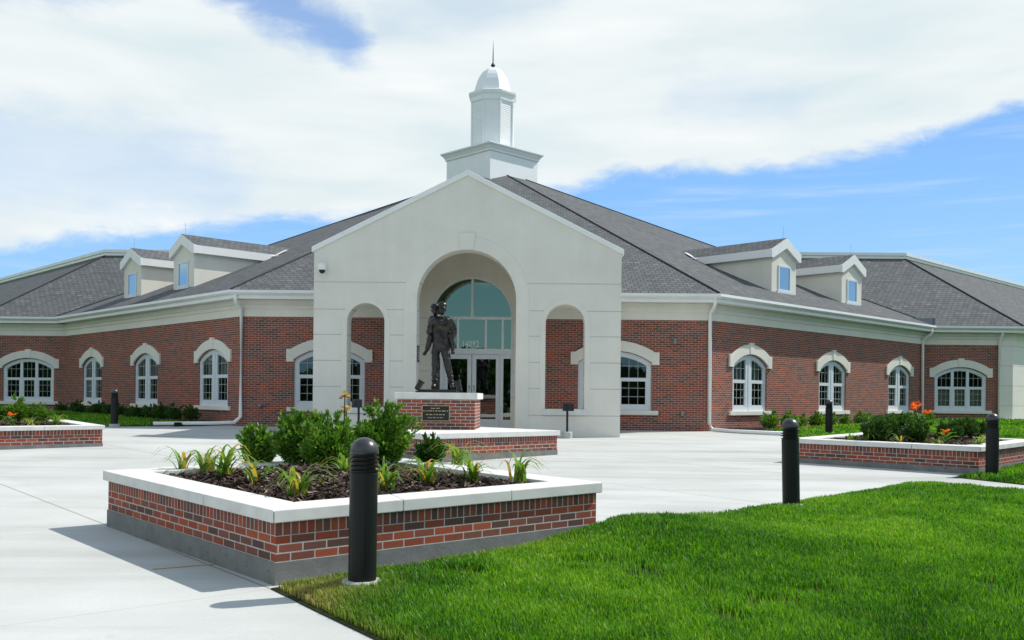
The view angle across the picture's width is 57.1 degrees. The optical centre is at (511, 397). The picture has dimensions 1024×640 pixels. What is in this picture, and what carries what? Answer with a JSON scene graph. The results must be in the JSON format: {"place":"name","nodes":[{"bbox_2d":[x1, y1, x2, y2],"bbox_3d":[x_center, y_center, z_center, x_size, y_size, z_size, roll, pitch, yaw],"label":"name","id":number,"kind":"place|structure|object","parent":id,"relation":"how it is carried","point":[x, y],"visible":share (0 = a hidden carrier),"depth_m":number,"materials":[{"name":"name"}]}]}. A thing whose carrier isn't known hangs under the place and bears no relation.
{"place":"outdoors","nodes":[
{"label":"outdoors","id":0,"kind":"place"},
{"bbox_2d":[105,425,165,426],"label":"lawn soil","id":1,"kind":"structure","parent":0,"point":[134,426],"depth_m":28.40,"materials":[{"name":"brown soil"}]},
{"bbox_2d":[3,410,197,425],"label":"grass","id":2,"kind":"structure","parent":1,"relation":"on","point":[98,418],"depth_m":30.88,"materials":[{"name":"green plant"}]},
{"bbox_2d":[0,425,1023,639],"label":"plaza","id":3,"kind":"structure","parent":0,"point":[73,566],"depth_m":11.38,"materials":[{"name":"concrete"}]},
{"bbox_2d":[0,420,104,449],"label":"brick planter","id":4,"kind":"object","parent":3,"relation":"on","point":[78,434],"visible":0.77,"depth_m":19.98,"materials":[{"name":"brick"}]},
{"bbox_2d":[0,404,6,419],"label":"shrub","id":5,"kind":"object","parent":4,"relation":"on","point":[1,413],"visible":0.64,"depth_m":21.45,"materials":[{"name":"green plant"}]},
{"bbox_2d":[0,412,16,424],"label":"canna flower","id":6,"kind":"object","parent":4,"relation":"on","point":[9,418],"visible":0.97,"depth_m":20.18,"materials":[{"name":"green plant"}]},
{"bbox_2d":[0,392,34,421],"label":"shrub","id":7,"kind":"object","parent":4,"relation":"on","point":[20,408],"visible":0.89,"depth_m":21.50,"materials":[{"name":"green plant"}]},
{"bbox_2d":[20,416,43,425],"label":"daylily","id":8,"kind":"object","parent":4,"relation":"in","point":[29,422],"visible":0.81,"depth_m":20.48,"materials":[{"name":"green plant"}]},
{"bbox_2d":[0,418,70,425],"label":"mulch","id":9,"kind":"object","parent":4,"relation":"in","point":[19,423],"visible":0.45,"depth_m":20.59,"materials":[{"name":"brown wood"}]},
{"bbox_2d":[28,401,54,421],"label":"shrub","id":10,"kind":"object","parent":4,"relation":"in","point":[42,413],"visible":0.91,"depth_m":21.81,"materials":[{"name":"green plant"}]},
{"bbox_2d":[41,414,67,424],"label":"daylily","id":11,"kind":"object","parent":4,"relation":"in","point":[56,421],"visible":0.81,"depth_m":20.69,"materials":[{"name":"green plant"}]},
{"bbox_2d":[109,389,119,426],"bbox_3d":[-11.824,0.358,28.000,0.300,1.225,0.300,1,0,21],"label":"bollard","id":12,"kind":"object","parent":3,"relation":"on","point":[114,407],"visible":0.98,"depth_m":27.91,"materials":[{"name":"metal"}]},
{"bbox_2d":[153,563,212,568],"bbox_3d":[-2.700,1.405,7.853,0.578,0.005,0.074,1,0,-28],"label":"pavement joint","id":13,"kind":"object","parent":3,"relation":"on","point":[182,566],"visible":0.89,"depth_m":7.82,"materials":[{"name":"grey concrete"}]},
{"bbox_2d":[103,458,601,585],"bbox_3d":[-1.701,1.129,9.540,3.417,0.769,3.944,1,0,-42],"label":"brick planter","id":14,"kind":"object","parent":3,"relation":"on","point":[271,540],"visible":0.7,"depth_m":8.15,"materials":[{"name":"brick"}]},
{"bbox_2d":[151,446,203,468],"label":"daylily","id":15,"kind":"object","parent":14,"relation":"in","point":[182,464],"visible":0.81,"depth_m":10.10,"materials":[{"name":"green plant"}]},
{"bbox_2d":[235,422,279,462],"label":"shrub","id":16,"kind":"object","parent":14,"relation":"in","point":[258,447],"visible":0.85,"depth_m":10.92,"materials":[{"name":"green plant"}]},
{"bbox_2d":[295,409,358,466],"bbox_3d":[-2.006,0.514,10.164,0.718,0.784,0.810,1,0,0],"label":"shrub","id":17,"kind":"object","parent":14,"relation":"on","point":[322,442],"visible":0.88,"depth_m":10.08,"materials":[{"name":"green plant"}]},
{"bbox_2d":[332,390,350,423],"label":"canna flower","id":18,"kind":"object","parent":14,"relation":"on","point":[346,407],"visible":0.43,"depth_m":11.14,"materials":[{"name":"yellow plant"}]},
{"bbox_2d":[166,462,532,501],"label":"mulch","id":19,"kind":"object","parent":14,"relation":"in","point":[317,488],"visible":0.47,"depth_m":8.99,"materials":[{"name":"brown wood"}]},
{"bbox_2d":[180,446,226,472],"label":"daylily","id":20,"kind":"object","parent":19,"relation":"on","point":[207,468],"visible":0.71,"depth_m":10.11,"materials":[{"name":"green plant"}]},
{"bbox_2d":[193,444,255,477],"bbox_3d":[-2.872,0.648,9.498,0.797,0.363,0.831,1,0,-38],"label":"daylily","id":21,"kind":"object","parent":19,"relation":"on","point":[222,467],"visible":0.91,"depth_m":9.49,"materials":[{"name":"green plant"}]},
{"bbox_2d":[220,454,287,485],"bbox_3d":[-2.482,0.694,8.956,0.753,0.296,0.688,1,0,33],"label":"daylily","id":22,"kind":"object","parent":19,"relation":"on","point":[254,475],"visible":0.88,"depth_m":8.96,"materials":[{"name":"green plant"}]},
{"bbox_2d":[268,407,319,463],"bbox_3d":[-2.415,0.494,10.919,0.755,0.783,0.744,1,0,0],"label":"shrub","id":23,"kind":"object","parent":19,"relation":"on","point":[291,434],"visible":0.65,"depth_m":10.73,"materials":[{"name":"green plant"}]},
{"bbox_2d":[258,462,339,497],"bbox_3d":[-1.815,0.722,8.160,0.828,0.295,0.703,1,0,15],"label":"daylily","id":24,"kind":"object","parent":19,"relation":"on","point":[296,485],"visible":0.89,"depth_m":8.16,"materials":[{"name":"green plant"}]},
{"bbox_2d":[316,453,377,473],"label":"daylily","id":25,"kind":"object","parent":19,"relation":"on","point":[343,463],"visible":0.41,"depth_m":9.38,"materials":[{"name":"green plant"}]},
{"bbox_2d":[347,456,421,490],"bbox_3d":[-1.203,0.707,8.653,0.728,0.313,0.796,1,0,-23],"label":"daylily","id":26,"kind":"object","parent":19,"relation":"on","point":[385,478],"visible":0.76,"depth_m":8.63,"materials":[{"name":"green plant"}]},
{"bbox_2d":[393,455,464,483],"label":"daylily","id":27,"kind":"object","parent":19,"relation":"on","point":[428,476],"visible":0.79,"depth_m":9.01,"materials":[{"name":"green plant"}]},
{"bbox_2d":[431,439,486,465],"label":"daylily","id":28,"kind":"object","parent":19,"relation":"on","point":[454,451],"visible":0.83,"depth_m":11.01,"materials":[{"name":"green plant"}]},
{"bbox_2d":[440,453,511,481],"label":"daylily","id":29,"kind":"object","parent":19,"relation":"on","point":[473,470],"visible":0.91,"depth_m":9.29,"materials":[{"name":"green plant"}]},
{"bbox_2d":[487,449,548,482],"bbox_3d":[0.037,0.693,9.514,0.768,0.330,0.840,1,0,10],"label":"daylily","id":30,"kind":"object","parent":19,"relation":"on","point":[520,473],"visible":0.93,"depth_m":9.46,"materials":[{"name":"green plant"}]},
{"bbox_2d":[352,398,423,463],"bbox_3d":[-1.483,0.449,10.854,0.890,0.896,0.772,1,0,-30],"label":"shrub","id":31,"kind":"object","parent":14,"relation":"on","point":[387,433],"visible":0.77,"depth_m":10.66,"materials":[{"name":"green plant"}]},
{"bbox_2d":[413,431,449,462],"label":"shrub","id":32,"kind":"object","parent":14,"relation":"in","point":[424,451],"visible":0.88,"depth_m":11.21,"materials":[{"name":"green plant"}]},
{"bbox_2d":[352,399,361,421],"bbox_3d":[-3.849,0.603,23.598,0.283,1.110,0.280,1,0,-35],"label":"post light","id":33,"kind":"object","parent":3,"relation":"on","point":[356,403],"visible":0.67,"depth_m":23.50,"materials":[{"name":"metal"}]},
{"bbox_2d":[402,427,559,462],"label":"statue platform","id":34,"kind":"structure","parent":3,"relation":"on","point":[516,442],"depth_m":18.49,"materials":[{"name":"brick"}]},
{"bbox_2d":[394,392,482,429],"bbox_3d":[-1.538,0.283,20.200,1.720,0.759,1.720,1,0,2],"label":"brick pedestal","id":35,"kind":"object","parent":34,"relation":"on","point":[449,411],"visible":1,"depth_m":19.38,"materials":[{"name":"brick"}]},
{"bbox_2d":[415,379,424,392],"bbox_3d":[-1.917,-0.242,19.550,0.216,0.281,0.146,1,0,0],"label":"floodlight","id":36,"kind":"object","parent":35,"relation":"on","point":[419,384],"visible":0.99,"depth_m":19.50,"materials":[{"name":"metal"}]},
{"bbox_2d":[420,302,456,392],"bbox_3d":[-1.549,-1.066,20.150,0.800,1.936,0.680,1,0,2],"label":"bronze statue","id":37,"kind":"object","parent":35,"relation":"on","point":[440,336],"visible":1,"depth_m":20.05,"materials":[{"name":"grey metal"}]},
{"bbox_2d":[454,380,461,392],"bbox_3d":[-1.124,-0.231,19.600,0.182,0.275,0.146,1,0,0],"label":"floodlight","id":38,"kind":"object","parent":35,"relation":"on","point":[458,385],"visible":1,"depth_m":19.54,"materials":[{"name":"metal"}]},
{"bbox_2d":[562,403,573,438],"bbox_3d":[1.465,0.667,24.947,0.280,1.030,0.283,1,0,-25],"label":"post light","id":39,"kind":"object","parent":3,"relation":"on","point":[567,407],"visible":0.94,"depth_m":24.84,"materials":[{"name":"metal"}]},
{"bbox_2d":[799,432,1023,473],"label":"brick planter","id":40,"kind":"object","parent":3,"relation":"on","point":[944,458],"visible":0.62,"depth_m":17.22,"materials":[{"name":"brick"}]},
{"bbox_2d":[842,432,860,439],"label":"daylily","id":41,"kind":"object","parent":40,"relation":"in","point":[851,437],"visible":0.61,"depth_m":18.01,"materials":[{"name":"green plant"}]},
{"bbox_2d":[855,432,878,440],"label":"daylily","id":42,"kind":"object","parent":40,"relation":"in","point":[866,438],"visible":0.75,"depth_m":17.86,"materials":[{"name":"green plant"}]},
{"bbox_2d":[856,415,895,440],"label":"shrub","id":43,"kind":"object","parent":40,"relation":"on","point":[881,426],"visible":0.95,"depth_m":17.83,"materials":[{"name":"green plant"}]},
{"bbox_2d":[866,413,900,436],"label":"shrub","id":44,"kind":"object","parent":40,"relation":"on","point":[894,422],"visible":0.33,"depth_m":18.31,"materials":[{"name":"green plant"}]},
{"bbox_2d":[878,411,915,432],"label":"shrub","id":45,"kind":"object","parent":40,"relation":"on","point":[902,419],"visible":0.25,"depth_m":19.21,"materials":[{"name":"green plant"}]},
{"bbox_2d":[885,433,911,441],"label":"daylily","id":46,"kind":"object","parent":40,"relation":"in","point":[901,438],"visible":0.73,"depth_m":17.44,"materials":[{"name":"green plant"}]},
{"bbox_2d":[898,418,934,440],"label":"shrub","id":47,"kind":"object","parent":40,"relation":"on","point":[913,430],"visible":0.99,"depth_m":17.62,"materials":[{"name":"green plant"}]},
{"bbox_2d":[829,431,1006,444],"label":"mulch","id":48,"kind":"object","parent":40,"relation":"in","point":[964,440],"visible":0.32,"depth_m":17.90,"materials":[{"name":"brown wood"}]},
{"bbox_2d":[909,401,935,430],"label":"canna flower","id":49,"kind":"object","parent":40,"relation":"on","point":[914,406],"visible":0.8,"depth_m":18.34,"materials":[{"name":"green plant"}]},
{"bbox_2d":[923,436,944,443],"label":"daylily","id":50,"kind":"object","parent":40,"relation":"in","point":[938,441],"visible":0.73,"depth_m":17.02,"materials":[{"name":"green plant"}]},
{"bbox_2d":[938,429,959,443],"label":"canna flower","id":51,"kind":"object","parent":40,"relation":"on","point":[945,436],"visible":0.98,"depth_m":17.16,"materials":[{"name":"green plant"}]},
{"bbox_2d":[934,419,966,439],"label":"shrub","id":52,"kind":"object","parent":40,"relation":"in","point":[953,426],"visible":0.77,"depth_m":17.92,"materials":[{"name":"green plant"}]},
{"bbox_2d":[946,415,980,436],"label":"shrub","id":53,"kind":"object","parent":40,"relation":"on","point":[971,427],"visible":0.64,"depth_m":18.73,"materials":[{"name":"green plant"}]},
{"bbox_2d":[970,435,985,443],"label":"daylily","id":54,"kind":"object","parent":40,"relation":"in","point":[979,441],"visible":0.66,"depth_m":16.90,"materials":[{"name":"green plant"}]},
{"bbox_2d":[974,419,986,436],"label":"shrub","id":55,"kind":"object","parent":40,"relation":"in","point":[982,426],"visible":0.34,"depth_m":19.11,"materials":[{"name":"green plant"}]},
{"bbox_2d":[0,0,1023,283],"label":"sky","id":56,"kind":"structure","parent":0,"point":[862,126],"materials":[{"name":"white"}]},
{"bbox_2d":[271,480,1023,639],"bbox_3d":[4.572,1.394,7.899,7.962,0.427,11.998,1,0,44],"label":"grass","id":57,"kind":"structure","parent":0,"point":[949,541],"depth_m":7.02,"materials":[{"name":"green plant"}]},
{"bbox_2d":[341,437,381,586],"bbox_3d":[-1.091,0.906,6.902,0.300,1.225,0.300,1,0,0],"label":"bollard","id":58,"kind":"object","parent":57,"relation":"on","point":[363,508],"visible":0.94,"depth_m":6.82,"materials":[{"name":"black metal"}]},
{"bbox_2d":[780,418,802,506],"bbox_3d":[3.376,0.866,11.403,0.300,1.225,0.300,-1,0,-17],"label":"bollard","id":59,"kind":"object","parent":57,"relation":"on","point":[790,467],"visible":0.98,"depth_m":11.32,"materials":[{"name":"metal"}]},
{"bbox_2d":[953,476,1023,484],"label":"lawn soil","id":60,"kind":"structure","parent":0,"point":[977,478],"depth_m":15.35,"materials":[{"name":"brown soil"}]},
{"bbox_2d":[958,462,1023,483],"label":"grass","id":61,"kind":"structure","parent":60,"relation":"on","point":[1014,473],"depth_m":15.63,"materials":[{"name":"green plant"}]},
{"bbox_2d":[985,413,999,474],"bbox_3d":[8.164,0.883,16.002,0.300,1.225,0.300,1,0,-34],"label":"bollard","id":62,"kind":"object","parent":60,"relation":"on","point":[992,448],"visible":0.89,"depth_m":15.92,"materials":[{"name":"metal"}]},
{"bbox_3d":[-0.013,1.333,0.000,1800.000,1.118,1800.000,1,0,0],"label":"ground","id":63,"kind":"structure","parent":0,"visible":0},
{"bbox_2d":[0,249,168,409],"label":"brick wing","id":64,"kind":"structure","parent":63,"relation":"on","point":[34,302],"depth_m":40.97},
{"bbox_2d":[0,349,59,404],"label":"window","id":65,"kind":"structure","parent":64,"relation":"in","point":[32,379],"depth_m":40.30,"materials":[{"name":"clear glass"}]},
{"bbox_2d":[127,418,228,426],"bbox_3d":[-14.636,0.935,34.346,1.740,0.445,14.600,1,0,-44],"label":"mulch bed","id":66,"kind":"object","parent":63,"relation":"on","point":[178,424],"visible":0.09,"depth_m":29.05,"materials":[{"name":"soil"}]},
{"bbox_2d":[54,402,69,410],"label":"shrub","id":67,"kind":"object","parent":66,"relation":"on","point":[60,406],"visible":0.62,"depth_m":37.78,"materials":[{"name":"green plant"}]},
{"bbox_2d":[67,399,83,410],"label":"shrub","id":68,"kind":"object","parent":66,"relation":"on","point":[76,403],"visible":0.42,"depth_m":37.28,"materials":[{"name":"green plant"}]},
{"bbox_2d":[71,403,86,411],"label":"shrub","id":69,"kind":"object","parent":66,"relation":"on","point":[80,408],"visible":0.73,"depth_m":36.47,"materials":[{"name":"green plant"}]},
{"bbox_2d":[87,400,105,413],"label":"shrub","id":70,"kind":"object","parent":66,"relation":"on","point":[96,407],"visible":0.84,"depth_m":35.10,"materials":[{"name":"green plant"}]},
{"bbox_2d":[100,401,110,413],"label":"shrub","id":71,"kind":"object","parent":66,"relation":"on","point":[106,409],"visible":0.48,"depth_m":34.50,"materials":[{"name":"green plant"}]},
{"bbox_2d":[118,403,126,415],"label":"shrub","id":72,"kind":"object","parent":66,"relation":"on","point":[121,410],"visible":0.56,"depth_m":33.94,"materials":[{"name":"green plant"}]},
{"bbox_2d":[123,405,133,415],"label":"shrub","id":73,"kind":"object","parent":66,"relation":"on","point":[126,410],"visible":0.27,"depth_m":33.23,"materials":[{"name":"green plant"}]},
{"bbox_2d":[127,405,144,416],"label":"shrub","id":74,"kind":"object","parent":66,"relation":"on","point":[136,410],"visible":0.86,"depth_m":32.51,"materials":[{"name":"green plant"}]},
{"bbox_2d":[140,403,160,417],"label":"shrub","id":75,"kind":"object","parent":66,"relation":"on","point":[146,412],"visible":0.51,"depth_m":31.90,"materials":[{"name":"green plant"}]},
{"bbox_2d":[149,401,173,418],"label":"shrub","id":76,"kind":"object","parent":66,"relation":"on","point":[160,412],"visible":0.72,"depth_m":31.22,"materials":[{"name":"green plant"}]},
{"bbox_2d":[164,404,183,419],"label":"shrub","id":77,"kind":"object","parent":66,"relation":"on","point":[175,413],"visible":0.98,"depth_m":30.59,"materials":[{"name":"green plant"}]},
{"bbox_2d":[181,404,201,420],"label":"shrub","id":78,"kind":"object","parent":66,"relation":"on","point":[192,413],"visible":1,"depth_m":29.99,"materials":[{"name":"green plant"}]},
{"bbox_2d":[54,48,936,436],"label":"school building","id":79,"kind":"structure","parent":63,"relation":"on","point":[606,322],"depth_m":29.22,"materials":[{"name":"red brick"}]},
{"bbox_2d":[79,347,103,405],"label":"window","id":80,"kind":"structure","parent":79,"relation":"in","point":[97,361],"depth_m":38.24,"materials":[{"name":"white glass"}]},
{"bbox_2d":[130,343,160,407],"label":"window","id":81,"kind":"structure","parent":79,"relation":"in","point":[151,360],"depth_m":34.42,"materials":[{"name":"white glass"}]},
{"bbox_2d":[193,337,231,410],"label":"window","id":82,"kind":"structure","parent":79,"relation":"in","point":[218,359],"depth_m":30.64,"materials":[{"name":"white glass"}]},
{"bbox_2d":[318,262,325,273],"bbox_3d":[-5.140,-3.500,25.516,0.220,0.295,0.289,1,0,1],"label":"security camera","id":83,"kind":"object","parent":79,"relation":"attached to","point":[322,267],"visible":1,"depth_m":25.41,"materials":[{"name":"white paint"}]},
{"bbox_2d":[286,340,372,411],"bbox_3d":[-5.657,-0.718,29.508,2.700,2.360,0.825,1,0,1],"label":"window","id":84,"kind":"structure","parent":79,"relation":"in","point":[303,367],"depth_m":29.24,"materials":[{"name":"white glass"}]},
{"bbox_2d":[417,345,419,361],"bbox_3d":[-2.580,-1.197,25.946,0.030,0.450,0.350,1,0,1],"label":"wall plaque","id":85,"kind":"object","parent":79,"relation":"attached to","point":[418,353],"depth_m":25.85,"materials":[{"name":"white metal"}]},
{"bbox_2d":[443,354,471,392],"bbox_3d":[-1.697,-0.190,29.196,0.870,2.295,0.144,1,0,1],"label":"door","id":86,"kind":"structure","parent":79,"relation":"in","point":[461,364],"depth_m":29.23,"materials":[{"name":"white glass"}]},
{"bbox_2d":[472,354,499,427],"bbox_3d":[-0.812,-0.182,29.182,0.870,2.295,0.144,1,0,1],"label":"door","id":87,"kind":"structure","parent":79,"relation":"in","point":[485,367],"depth_m":29.22,"materials":[{"name":"clear glass"}]},
{"bbox_2d":[571,341,659,414],"bbox_3d":[3.175,-0.629,29.369,2.760,2.360,0.825,1,0,1],"label":"window","id":88,"kind":"structure","parent":79,"relation":"in","point":[635,376],"depth_m":29.09,"materials":[{"name":"clear glass"}]},
{"bbox_2d":[729,343,771,414],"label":"window","id":89,"kind":"structure","parent":79,"relation":"in","point":[746,381],"depth_m":30.69,"materials":[{"name":"white glass"}]},
{"bbox_2d":[816,350,850,413],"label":"window","id":90,"kind":"structure","parent":79,"relation":"in","point":[827,368],"depth_m":34.78,"materials":[{"name":"white glass"}]},
{"bbox_2d":[886,356,913,413],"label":"window","id":91,"kind":"structure","parent":79,"relation":"in","point":[894,372],"depth_m":38.61,"materials":[{"name":"white glass"}]},
{"bbox_2d":[726,427,782,430],"bbox_3d":[12.776,1.232,34.269,15.200,0.400,1.740,1,0,-44],"label":"mulch bed","id":92,"kind":"object","parent":63,"relation":"on","point":[758,428],"visible":0.02,"depth_m":29.43,"materials":[{"name":"soil"}]},
{"bbox_2d":[758,409,780,428],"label":"shrub","id":93,"kind":"object","parent":92,"relation":"on","point":[771,420],"visible":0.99,"depth_m":29.35,"materials":[{"name":"green plant"}]},
{"bbox_2d":[779,410,800,424],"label":"shrub","id":94,"kind":"object","parent":92,"relation":"on","point":[787,415],"visible":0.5,"depth_m":29.96,"materials":[{"name":"green plant"}]},
{"bbox_2d":[794,413,808,426],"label":"shrub","id":95,"kind":"object","parent":92,"relation":"on","point":[804,420],"visible":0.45,"depth_m":30.80,"materials":[{"name":"green plant"}]},
{"bbox_2d":[807,410,824,425],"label":"shrub","id":96,"kind":"object","parent":92,"relation":"on","point":[816,418],"visible":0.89,"depth_m":31.41,"materials":[{"name":"green plant"}]},
{"bbox_2d":[824,411,838,423],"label":"shrub","id":97,"kind":"object","parent":92,"relation":"on","point":[835,420],"visible":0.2,"depth_m":32.19,"materials":[{"name":"green plant"}]},
{"bbox_2d":[837,413,851,423],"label":"shrub","id":98,"kind":"object","parent":92,"relation":"on","point":[844,419],"visible":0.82,"depth_m":32.83,"materials":[{"name":"green plant"}]},
{"bbox_2d":[852,409,871,424],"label":"shrub","id":99,"kind":"object","parent":92,"relation":"on","point":[863,415],"visible":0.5,"depth_m":33.45,"materials":[{"name":"green plant"}]},
{"bbox_2d":[922,413,935,419],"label":"shrub","id":100,"kind":"object","parent":92,"relation":"on","point":[930,416],"visible":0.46,"depth_m":37.67,"materials":[{"name":"green plant"}]},
{"bbox_2d":[799,252,1023,418],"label":"brick wing","id":101,"kind":"structure","parent":63,"relation":"on","point":[974,359],"depth_m":40.59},
{"bbox_2d":[929,358,992,413],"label":"window","id":102,"kind":"structure","parent":101,"relation":"in","point":[957,390],"depth_m":40.24,"materials":[{"name":"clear glass"}]},
{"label":"lawn soil","id":103,"kind":"structure","parent":0,"visible":0},
{"bbox_2d":[825,400,832,432],"bbox_3d":[9.294,0.679,27.600,0.300,1.225,0.300,1,0,38],"label":"bollard","id":104,"kind":"object","parent":103,"relation":"on","point":[828,417],"visible":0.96,"depth_m":27.52,"materials":[{"name":"metal"}]},
{"bbox_2d":[763,418,1023,438],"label":"grass","id":105,"kind":"structure","parent":103,"relation":"on","point":[1012,428],"depth_m":29.27,"materials":[{"name":"green plant"}]}
]}

